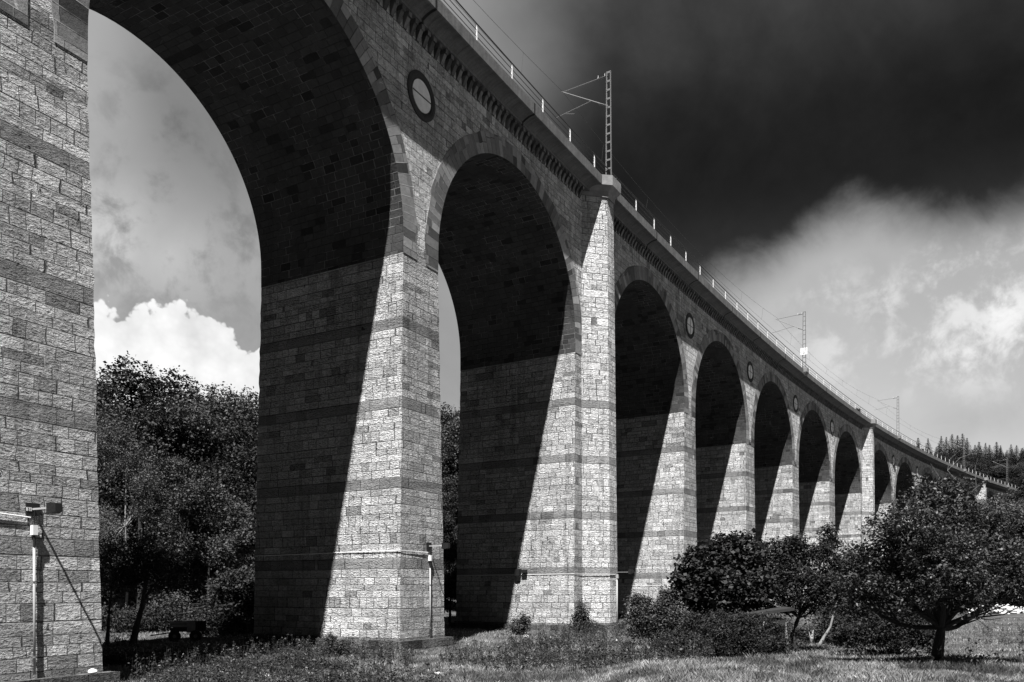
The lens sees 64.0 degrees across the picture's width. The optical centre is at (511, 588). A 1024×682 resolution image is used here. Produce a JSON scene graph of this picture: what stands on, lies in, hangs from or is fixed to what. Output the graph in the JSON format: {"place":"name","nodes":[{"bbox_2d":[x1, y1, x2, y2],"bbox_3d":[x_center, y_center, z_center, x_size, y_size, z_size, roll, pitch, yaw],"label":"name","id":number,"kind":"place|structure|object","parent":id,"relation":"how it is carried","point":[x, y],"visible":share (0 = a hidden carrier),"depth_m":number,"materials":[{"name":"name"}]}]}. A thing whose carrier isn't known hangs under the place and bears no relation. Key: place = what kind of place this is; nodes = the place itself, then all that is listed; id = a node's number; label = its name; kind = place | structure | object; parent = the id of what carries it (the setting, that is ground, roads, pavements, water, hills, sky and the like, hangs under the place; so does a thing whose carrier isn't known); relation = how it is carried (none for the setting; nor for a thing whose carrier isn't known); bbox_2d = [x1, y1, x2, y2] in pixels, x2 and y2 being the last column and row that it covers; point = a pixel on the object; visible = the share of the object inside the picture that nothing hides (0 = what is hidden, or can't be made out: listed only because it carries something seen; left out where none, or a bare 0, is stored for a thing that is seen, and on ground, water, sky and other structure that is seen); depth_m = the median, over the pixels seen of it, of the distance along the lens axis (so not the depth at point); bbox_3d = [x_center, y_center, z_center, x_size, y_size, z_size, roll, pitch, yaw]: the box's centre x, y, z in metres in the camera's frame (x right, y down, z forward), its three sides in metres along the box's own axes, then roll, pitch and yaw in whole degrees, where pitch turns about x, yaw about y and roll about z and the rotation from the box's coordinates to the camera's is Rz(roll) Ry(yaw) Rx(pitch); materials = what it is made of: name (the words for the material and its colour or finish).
{"place":"outdoors","nodes":[
{"label":"outdoors","id":0,"kind":"place"},
{"bbox_2d":[87,0,1023,465],"label":"sky","id":1,"kind":"structure","parent":0,"point":[856,166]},
{"bbox_2d":[101,566,1023,681],"bbox_3d":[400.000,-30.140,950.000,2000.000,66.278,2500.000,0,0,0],"label":"ground","id":2,"kind":"structure","parent":0,"point":[120,602],"depth_m":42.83,"materials":[{"name":"grey plant"}]},
{"bbox_2d":[88,668,97,673],"bbox_3d":[-12.086,2.371,23.585,0.260,0.153,0.324,-9,12,-24],"label":"loose stone","id":3,"kind":"object","parent":2,"relation":"on","point":[92,671],"visible":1,"depth_m":23.49,"materials":[{"name":"white stone"}]},
{"bbox_2d":[96,370,124,419],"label":"broadleaf tree","id":4,"kind":"object","parent":2,"relation":"on","point":[103,393],"visible":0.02,"depth_m":84.19,"materials":[{"name":"grey plant"}]},
{"bbox_2d":[101,602,122,630],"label":"edge thicket","id":5,"kind":"object","parent":2,"relation":"on","point":[104,617],"visible":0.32,"depth_m":54.27,"materials":[{"name":"black plant"}]},
{"bbox_2d":[99,536,129,607],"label":"alder tree","id":6,"kind":"object","parent":2,"relation":"on","point":[105,597],"visible":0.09,"depth_m":58.90,"materials":[{"name":"grey plant"}]},
{"bbox_2d":[97,431,144,560],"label":"broadleaf tree","id":7,"kind":"object","parent":2,"relation":"on","point":[100,496],"visible":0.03,"depth_m":67.03,"materials":[{"name":"grey plant"}]},
{"bbox_2d":[99,535,158,646],"bbox_3d":[-20.088,0.200,41.674,3.630,5.872,3.398,0,0,18],"label":"ragged tree","id":8,"kind":"object","parent":2,"relation":"on","point":[105,558],"visible":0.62,"depth_m":41.15,"materials":[{"name":"black plant"}]},
{"bbox_2d":[96,351,167,605],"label":"broadleaf tree","id":9,"kind":"object","parent":2,"relation":"on","point":[128,385],"visible":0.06,"depth_m":87.08,"materials":[{"name":"grey plant"}]},
{"bbox_2d":[96,412,173,607],"bbox_3d":[-26.590,-4.423,56.050,6.482,14.838,6.348,0,0,-35],"label":"birch tree","id":10,"kind":"object","parent":2,"relation":"on","point":[103,445],"visible":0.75,"depth_m":55.48,"materials":[{"name":"grey plant"}]},
{"bbox_2d":[96,397,192,606],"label":"broadleaf tree","id":11,"kind":"object","parent":2,"relation":"on","point":[123,406],"visible":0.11,"depth_m":74.01,"materials":[{"name":"grey plant"}]},
{"bbox_2d":[103,599,186,632],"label":"thicket","id":12,"kind":"object","parent":2,"relation":"on","point":[152,616],"visible":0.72,"depth_m":53.68,"materials":[{"name":"black plant"}]},
{"bbox_2d":[104,530,192,645],"bbox_3d":[-18.407,0.049,41.685,4.119,6.093,3.249,0,0,0],"label":"leaning trunk tree","id":13,"kind":"object","parent":2,"relation":"on","point":[140,550],"visible":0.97,"depth_m":41.23,"materials":[{"name":"black plant"}]},
{"bbox_2d":[97,442,203,606],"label":"broadleaf tree","id":14,"kind":"object","parent":2,"relation":"on","point":[178,465],"visible":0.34,"depth_m":66.16,"materials":[{"name":"grey plant"}]},
{"bbox_2d":[102,640,211,665],"bbox_3d":[-13.687,2.611,31.207,4.802,1.460,1.838,0,0,0],"label":"nettle clump","id":15,"kind":"object","parent":2,"relation":"on","point":[115,656],"visible":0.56,"depth_m":31.05,"materials":[{"name":"black plant"}]},
{"bbox_2d":[110,365,206,592],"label":"broadleaf tree","id":16,"kind":"object","parent":2,"relation":"on","point":[171,392],"visible":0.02,"depth_m":88.63,"materials":[{"name":"grey plant"}]},
{"bbox_2d":[97,391,231,611],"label":"broadleaf tree","id":17,"kind":"object","parent":2,"relation":"on","point":[152,412],"visible":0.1,"depth_m":75.52,"materials":[{"name":"grey plant"}]},
{"bbox_2d":[128,536,203,620],"bbox_3d":[-25.644,-0.527,62.278,5.817,6.975,6.131,0,0,33],"label":"willow tree","id":18,"kind":"object","parent":2,"relation":"on","point":[162,550],"visible":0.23,"depth_m":61.17,"materials":[{"name":"grey plant"}]},
{"bbox_2d":[150,621,205,641],"bbox_3d":[-17.902,2.272,43.832,2.755,1.130,0.960,0,0,-12],"label":"cart","id":19,"kind":"object","parent":2,"relation":"on","point":[194,629],"visible":0.97,"depth_m":43.58,"materials":[{"name":"black paint"}]},
{"bbox_2d":[118,401,254,602],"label":"broadleaf tree","id":20,"kind":"object","parent":2,"relation":"on","point":[194,426],"visible":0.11,"depth_m":77.33,"materials":[{"name":"grey plant"}]},
{"bbox_2d":[146,468,255,620],"bbox_3d":[-21.578,-2.772,58.581,8.269,11.683,7.112,0,0,0],"label":"ash tree","id":21,"kind":"object","parent":2,"relation":"on","point":[199,536],"visible":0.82,"depth_m":57.52,"materials":[{"name":"grey plant"}]},
{"bbox_2d":[148,381,258,594],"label":"broadleaf tree","id":22,"kind":"object","parent":2,"relation":"on","point":[222,407],"visible":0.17,"depth_m":82.77,"materials":[{"name":"grey plant"}]},
{"bbox_2d":[151,456,256,592],"bbox_3d":[-23.612,-3.621,64.168,9.780,13.500,10.151,0,0,33],"label":"broadleaf tree","id":23,"kind":"object","parent":2,"relation":"on","point":[194,567],"visible":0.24,"depth_m":63.17,"materials":[{"name":"black plant"}]},
{"bbox_2d":[180,597,253,635],"bbox_3d":[-17.928,2.147,50.974,5.458,3.395,5.465,0,0,0],"label":"shade thicket","id":24,"kind":"object","parent":2,"relation":"on","point":[241,622],"visible":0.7,"depth_m":49.65,"materials":[{"name":"black plant"}]},
{"bbox_2d":[192,566,254,633],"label":"thorn tree","id":25,"kind":"object","parent":2,"relation":"on","point":[235,583],"visible":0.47,"depth_m":50.81,"materials":[{"name":"grey plant"}]},
{"bbox_2d":[192,413,257,527],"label":"broadleaf tree","id":26,"kind":"object","parent":2,"relation":"on","point":[244,450],"visible":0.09,"depth_m":72.45,"materials":[{"name":"black plant"}]},
{"bbox_2d":[226,517,255,629],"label":"elder tree","id":27,"kind":"object","parent":2,"relation":"on","point":[244,541],"visible":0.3,"depth_m":53.24,"materials":[{"name":"grey plant"}]},
{"bbox_2d":[232,389,258,567],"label":"broadleaf tree","id":28,"kind":"object","parent":2,"relation":"on","point":[255,396],"visible":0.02,"depth_m":91.14,"materials":[{"name":"grey plant"}]},
{"bbox_2d":[209,642,356,672],"bbox_3d":[-8.106,2.656,29.625,5.300,1.321,2.713,0,0,0],"label":"brush thicket","id":29,"kind":"object","parent":2,"relation":"on","point":[296,654],"visible":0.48,"depth_m":29.13,"materials":[{"name":"grey plant"}]},
{"bbox_2d":[320,632,355,656],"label":"corner shrub","id":30,"kind":"object","parent":2,"relation":"on","point":[336,645],"visible":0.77,"depth_m":35.87,"materials":[{"name":"grey plant"}]},
{"bbox_2d":[441,436,450,500],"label":"broadleaf tree","id":31,"kind":"object","parent":2,"relation":"on","point":[445,471],"visible":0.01,"depth_m":98.42,"materials":[{"name":"black plant"}]},
{"bbox_2d":[441,434,453,509],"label":"broadleaf tree","id":32,"kind":"object","parent":2,"relation":"on","point":[444,456],"visible":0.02,"depth_m":88.98,"materials":[{"name":"grey plant"}]},
{"bbox_2d":[440,402,459,507],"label":"broadleaf tree","id":33,"kind":"object","parent":2,"relation":"on","point":[449,416],"visible":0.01,"depth_m":102.68,"materials":[{"name":"grey plant"}]},
{"bbox_2d":[443,537,456,622],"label":"hawthorn tree","id":34,"kind":"object","parent":2,"relation":"on","point":[449,555],"visible":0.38,"depth_m":65.15,"materials":[{"name":"black plant"}]},
{"bbox_2d":[440,413,459,508],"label":"broadleaf tree","id":35,"kind":"object","parent":2,"relation":"on","point":[447,429],"visible":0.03,"depth_m":91.77,"materials":[{"name":"grey plant"}]},
{"bbox_2d":[442,511,457,575],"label":"broadleaf tree","id":36,"kind":"object","parent":2,"relation":"on","point":[447,530],"visible":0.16,"depth_m":75.75,"materials":[{"name":"grey plant"}]},
{"bbox_2d":[442,466,457,509],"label":"broadleaf tree","id":37,"kind":"object","parent":2,"relation":"on","point":[451,471],"depth_m":98.11,"materials":[{"name":"grey plant"}]},
{"bbox_2d":[442,473,458,599],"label":"broadleaf tree","id":38,"kind":"object","parent":2,"relation":"on","point":[452,495],"visible":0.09,"depth_m":82.10,"materials":[{"name":"grey plant"}]},
{"bbox_2d":[0,0,1018,681],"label":"railway viaduct","id":39,"kind":"object","parent":2,"relation":"on","point":[642,398],"visible":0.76,"depth_m":40.85,"materials":[{"name":"stone"}]},
{"bbox_2d":[0,513,30,517],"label":"conduit","id":40,"kind":"object","parent":39,"relation":"attached to","point":[15,515],"visible":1,"depth_m":22.32,"materials":[{"name":"white plastic"}]},
{"bbox_2d":[30,510,37,674],"bbox_3d":[-13.297,0.090,22.780,0.140,4.581,0.140,0,0,28],"label":"downpipe","id":41,"kind":"object","parent":39,"relation":"attached to","point":[34,530],"visible":1,"depth_m":22.75,"materials":[{"name":"grey plastic"}]},
{"bbox_2d":[25,502,61,515],"bbox_3d":[-12.852,-2.215,22.542,1.190,0.350,0.380,0,0,28],"label":"floodlight","id":42,"kind":"object","parent":39,"relation":"attached to","point":[50,508],"visible":1,"depth_m":22.61,"materials":[{"name":"black paint"}]},
{"bbox_2d":[258,550,427,555],"bbox_3d":[-8.661,-1.740,40.966,9.365,0.118,2.175,0,0,29],"label":"conduit","id":43,"kind":"object","parent":39,"relation":"attached to","point":[343,552],"visible":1,"depth_m":39.44,"materials":[{"name":"white plastic"}]},
{"bbox_2d":[428,546,431,637],"bbox_3d":[-3.970,0.160,39.718,0.140,4.441,0.140,0,0,29],"label":"downpipe","id":44,"kind":"object","parent":39,"relation":"attached to","point":[430,557],"visible":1,"depth_m":39.69,"materials":[{"name":"grey plastic"}]},
{"bbox_2d":[426,542,449,549],"bbox_3d":[-3.531,-2.075,39.470,1.190,0.350,0.380,0,0,29],"label":"floodlight","id":45,"kind":"object","parent":39,"relation":"attached to","point":[442,545],"visible":1,"depth_m":39.25,"materials":[{"name":"black paint"}]},
{"bbox_2d":[514,569,526,575],"bbox_3d":[0.608,-1.125,55.730,0.900,0.450,0.301,0,0,30],"label":"lamp box","id":46,"kind":"object","parent":39,"relation":"attached to","point":[517,572],"visible":1,"depth_m":55.69,"materials":[{"name":"black paint"}]},
{"bbox_2d":[457,574,615,575],"bbox_3d":[1.262,-0.965,55.937,11.314,0.068,2.829,0,0,13],"label":"conduit","id":47,"kind":"object","parent":39,"relation":"attached to","point":[541,574],"visible":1,"depth_m":55.25,"materials":[{"name":"white plastic"}]},
{"bbox_2d":[556,70,611,174],"bbox_3d":[5.008,-31.575,57.036,4.353,7.751,0.840,0,0,31],"label":"catenary mast","id":48,"kind":"object","parent":39,"relation":"on","point":[610,124],"visible":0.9,"depth_m":56.12,"materials":[{"name":"metal"}]},
{"bbox_2d":[458,0,1022,474],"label":"overhead line","id":49,"kind":"object","parent":48,"relation":"hanging from","point":[680,242],"visible":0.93,"depth_m":76.30,"materials":[{"name":"metal"}]},
{"bbox_2d":[616,574,618,623],"bbox_3d":[7.221,1.000,56.117,0.148,4.000,0.160,0,0,31],"label":"downpipe","id":50,"kind":"object","parent":39,"relation":"attached to","point":[617,575],"visible":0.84,"depth_m":56.09,"materials":[{"name":"grey plastic"}]},
{"bbox_2d":[616,569,633,573],"bbox_3d":[7.700,-1.170,55.809,1.270,0.300,0.299,0,0,31],"label":"floodlight","id":51,"kind":"object","parent":39,"relation":"attached to","point":[630,571],"visible":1,"depth_m":55.48,"materials":[{"name":"metal"}]},
{"bbox_2d":[631,585,669,585],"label":"conduit","id":52,"kind":"object","parent":39,"relation":"attached to","point":[648,585],"visible":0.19,"depth_m":73.89,"materials":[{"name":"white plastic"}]},
{"bbox_2d":[444,0,1017,487],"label":"railing","id":53,"kind":"object","parent":39,"relation":"on","point":[654,224],"visible":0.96,"depth_m":60.35,"materials":[{"name":"metal"}]},
{"bbox_2d":[773,311,806,367],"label":"catenary mast","id":54,"kind":"object","parent":39,"relation":"on","point":[803,351],"visible":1,"depth_m":103.88,"materials":[{"name":"metal"}]},
{"bbox_2d":[876,396,898,435],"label":"catenary mast","id":55,"kind":"object","parent":39,"relation":"on","point":[891,406],"visible":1,"depth_m":150.32,"materials":[{"name":"metal"}]},
{"bbox_2d":[995,459,1007,480],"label":"catenary mast","id":56,"kind":"object","parent":39,"relation":"on","point":[1006,468],"visible":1,"depth_m":224.91,"materials":[{"name":"metal"}]},
{"bbox_2d":[502,610,533,634],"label":"shade shrub","id":57,"kind":"object","parent":2,"relation":"on","point":[522,623],"visible":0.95,"depth_m":48.83,"materials":[{"name":"grey plant"}]},
{"bbox_2d":[103,619,1023,681],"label":"weeds","id":58,"kind":"object","parent":2,"relation":"on","point":[148,663],"visible":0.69,"depth_m":28.18,"materials":[{"name":"grey plant"}]},
{"bbox_2d":[569,598,599,632],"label":"buttress shrub","id":59,"kind":"object","parent":2,"relation":"on","point":[580,617],"visible":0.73,"depth_m":51.33,"materials":[{"name":"grey plant"}]},
{"bbox_2d":[614,583,704,652],"bbox_3d":[6.138,1.222,33.824,3.836,2.929,2.215,0,0,23],"label":"hazel bush","id":60,"kind":"object","parent":2,"relation":"on","point":[658,617],"visible":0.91,"depth_m":33.73,"materials":[{"name":"grey plant"}]},
{"bbox_2d":[651,606,798,658],"bbox_3d":[7.199,1.600,27.767,4.987,2.017,2.291,0,0,0],"label":"bramble thicket","id":61,"kind":"object","parent":2,"relation":"on","point":[743,631],"visible":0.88,"depth_m":27.63,"materials":[{"name":"grey plant"}]},
{"bbox_2d":[667,525,788,616],"bbox_3d":[9.096,0.066,33.914,5.094,5.463,3.830,0,0,-23],"label":"bush","id":62,"kind":"object","parent":2,"relation":"on","point":[730,573],"visible":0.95,"depth_m":33.30,"materials":[{"name":"grey plant"}]},
{"bbox_2d":[708,607,794,653],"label":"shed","id":63,"kind":"structure","parent":2,"relation":"on","point":[776,610],"depth_m":31.18,"materials":[{"name":"black wood"}]},
{"bbox_2d":[764,613,821,643],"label":"scrub","id":64,"kind":"object","parent":2,"relation":"on","point":[803,629],"visible":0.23,"depth_m":40.85,"materials":[{"name":"grey plant"}]},
{"bbox_2d":[755,529,848,650],"bbox_3d":[12.412,0.130,36.052,4.002,5.492,3.734,0,0,-39],"label":"apple tree","id":65,"kind":"object","parent":2,"relation":"on","point":[792,548],"visible":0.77,"depth_m":35.56,"materials":[{"name":"grey plant"}]},
{"bbox_2d":[808,629,813,645],"bbox_3d":[14.241,2.383,38.989,0.244,1.055,0.174,0,0,-30],"label":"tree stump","id":66,"kind":"object","parent":2,"relation":"on","point":[811,639],"visible":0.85,"depth_m":38.97,"materials":[{"name":"grey wood"}]},
{"bbox_2d":[815,522,865,645],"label":"leaning tree","id":67,"kind":"object","parent":2,"relation":"on","point":[831,537],"visible":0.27,"depth_m":39.96,"materials":[{"name":"grey plant"}]},
{"bbox_2d":[804,612,945,640],"bbox_3d":[19.024,1.689,44.080,8.347,2.893,3.557,0,0,0],"label":"hedge bush","id":68,"kind":"object","parent":2,"relation":"on","point":[822,626],"visible":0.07,"depth_m":43.70,"materials":[{"name":"grey plant"}]},
{"bbox_2d":[832,547,934,652],"bbox_3d":[14.376,0.423,31.320,4.446,4.405,3.190,0,0,0],"label":"shaded tree","id":69,"kind":"object","parent":2,"relation":"on","point":[845,614],"visible":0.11,"depth_m":31.06,"materials":[{"name":"grey plant"}]},
{"bbox_2d":[824,595,946,657],"bbox_3d":[13.383,1.377,29.521,4.351,2.304,2.520,0,0,0],"label":"undergrowth bush","id":70,"kind":"object","parent":2,"relation":"on","point":[865,634],"visible":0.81,"depth_m":29.09,"materials":[{"name":"grey plant"}]},
{"bbox_2d":[827,452,1023,662],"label":"orchard tree","id":71,"kind":"object","parent":2,"relation":"on","point":[937,532],"visible":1,"depth_m":22.57,"materials":[{"name":"grey plant"}]},
{"bbox_2d":[925,438,933,455],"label":"fir tree","id":72,"kind":"object","parent":2,"relation":"on","point":[928,445],"visible":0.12,"depth_m":304.78,"materials":[{"name":"grey plant"}]},
{"bbox_2d":[936,436,947,460],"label":"fir tree","id":73,"kind":"object","parent":2,"relation":"on","point":[941,448],"visible":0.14,"depth_m":299.58,"materials":[{"name":"grey plant"}]},
{"bbox_2d":[942,435,959,462],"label":"fir tree","id":74,"kind":"object","parent":2,"relation":"on","point":[952,448],"visible":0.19,"depth_m":294.70,"materials":[{"name":"grey plant"}]},
{"bbox_2d":[951,435,963,456],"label":"fir tree","id":75,"kind":"object","parent":2,"relation":"on","point":[957,443],"visible":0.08,"depth_m":299.92,"materials":[{"name":"grey plant"}]},
{"bbox_2d":[953,433,971,464],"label":"fir tree","id":76,"kind":"object","parent":2,"relation":"on","point":[964,450],"visible":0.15,"depth_m":289.76,"materials":[{"name":"grey plant"}]},
{"bbox_2d":[957,450,968,464],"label":"fir tree","id":77,"kind":"object","parent":2,"relation":"on","point":[962,458],"visible":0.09,"depth_m":274.94,"materials":[{"name":"grey plant"}]},
{"bbox_2d":[932,549,1003,611],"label":"hedge tree","id":78,"kind":"object","parent":2,"relation":"on","point":[969,596],"visible":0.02,"depth_m":93.75,"materials":[{"name":"grey plant"}]},
{"bbox_2d":[950,460,986,474],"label":"broadleaf tree","id":79,"kind":"object","parent":2,"relation":"on","point":[966,466],"visible":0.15,"depth_m":261.57,"materials":[{"name":"grey plant"}]},
{"bbox_2d":[965,438,971,460],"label":"fir tree","id":80,"kind":"object","parent":2,"relation":"on","point":[967,450],"visible":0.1,"depth_m":299.55,"materials":[{"name":"grey plant"}]},
{"bbox_2d":[967,450,979,463],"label":"fir tree","id":81,"kind":"object","parent":2,"relation":"on","point":[972,457],"visible":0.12,"depth_m":284.90,"materials":[{"name":"grey plant"}]},
{"bbox_2d":[973,451,984,469],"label":"fir tree","id":82,"kind":"object","parent":2,"relation":"on","point":[978,458],"visible":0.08,"depth_m":283.67,"materials":[{"name":"grey plant"}]},
{"bbox_2d":[973,442,988,462],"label":"fir tree","id":83,"kind":"object","parent":2,"relation":"on","point":[979,447],"visible":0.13,"depth_m":289.61,"materials":[{"name":"grey plant"}]},
{"bbox_2d":[969,461,995,475],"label":"broadleaf tree","id":84,"kind":"object","parent":2,"relation":"on","point":[980,465],"visible":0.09,"depth_m":260.81,"materials":[{"name":"grey plant"}]},
{"bbox_2d":[981,443,988,458],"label":"fir tree","id":85,"kind":"object","parent":2,"relation":"on","point":[985,448],"visible":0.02,"depth_m":299.80,"materials":[{"name":"grey plant"}]},
{"bbox_2d":[982,445,994,463],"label":"fir tree","id":86,"kind":"object","parent":2,"relation":"on","point":[988,451],"visible":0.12,"depth_m":294.90,"materials":[{"name":"grey plant"}]},
{"bbox_2d":[979,461,1004,480],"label":"broadleaf tree","id":87,"kind":"object","parent":2,"relation":"on","point":[988,468],"visible":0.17,"depth_m":260.70,"materials":[{"name":"grey plant"}]},
{"bbox_2d":[964,493,1023,606],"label":"pale ash tree","id":88,"kind":"object","parent":2,"relation":"on","point":[996,501],"visible":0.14,"depth_m":96.64,"materials":[{"name":"grey plant"}]},
{"bbox_2d":[964,604,1023,613],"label":"stone heap","id":89,"kind":"object","parent":2,"relation":"on","point":[1008,609],"visible":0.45,"depth_m":90.90,"materials":[{"name":"white stone"}]},
{"bbox_2d":[967,562,1022,606],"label":"meadow end tree","id":90,"kind":"object","parent":2,"relation":"on","point":[1003,600],"depth_m":97.66,"materials":[{"name":"grey plant"}]},
{"bbox_2d":[989,442,1005,464],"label":"fir tree","id":91,"kind":"object","parent":2,"relation":"on","point":[996,454],"visible":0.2,"depth_m":289.88,"materials":[{"name":"grey plant"}]},
{"bbox_2d":[986,463,1023,484],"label":"broadleaf tree","id":92,"kind":"object","parent":2,"relation":"on","point":[1001,470],"visible":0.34,"depth_m":255.00,"materials":[{"name":"grey plant"}]},
{"bbox_2d":[989,481,1023,534],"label":"broadleaf tree","id":93,"kind":"object","parent":2,"relation":"on","point":[1020,490],"visible":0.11,"depth_m":202.00,"materials":[{"name":"grey plant"}]},
{"bbox_2d":[995,466,1023,488],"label":"broadleaf tree","id":94,"kind":"object","parent":2,"relation":"on","point":[1015,480],"visible":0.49,"depth_m":252.93,"materials":[{"name":"grey plant"}]},
{"bbox_2d":[1008,444,1015,464],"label":"fir tree","id":95,"kind":"object","parent":2,"relation":"on","point":[1010,452],"visible":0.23,"depth_m":299.82,"materials":[{"name":"grey plant"}]},
{"bbox_2d":[1001,522,1023,606],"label":"edge tree","id":96,"kind":"object","parent":2,"relation":"on","point":[1018,533],"visible":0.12,"depth_m":96.11,"materials":[{"name":"grey plant"}]},
{"bbox_2d":[1002,488,1022,504],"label":"broadleaf tree","id":97,"kind":"object","parent":2,"relation":"on","point":[1015,491],"visible":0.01,"depth_m":214.92,"materials":[{"name":"grey plant"}]},
{"bbox_2d":[1001,497,1023,532],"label":"broadleaf tree","id":98,"kind":"object","parent":2,"relation":"on","point":[1021,500],"depth_m":170.00,"materials":[{"name":"grey plant"}]},
{"bbox_2d":[1009,445,1022,465],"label":"fir tree","id":99,"kind":"object","parent":2,"relation":"on","point":[1015,458],"visible":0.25,"depth_m":289.92,"materials":[{"name":"grey plant"}]},
{"bbox_2d":[1012,461,1023,477],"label":"broadleaf tree","id":100,"kind":"object","parent":2,"relation":"on","point":[1021,465],"visible":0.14,"depth_m":260.90,"materials":[{"name":"grey plant"}]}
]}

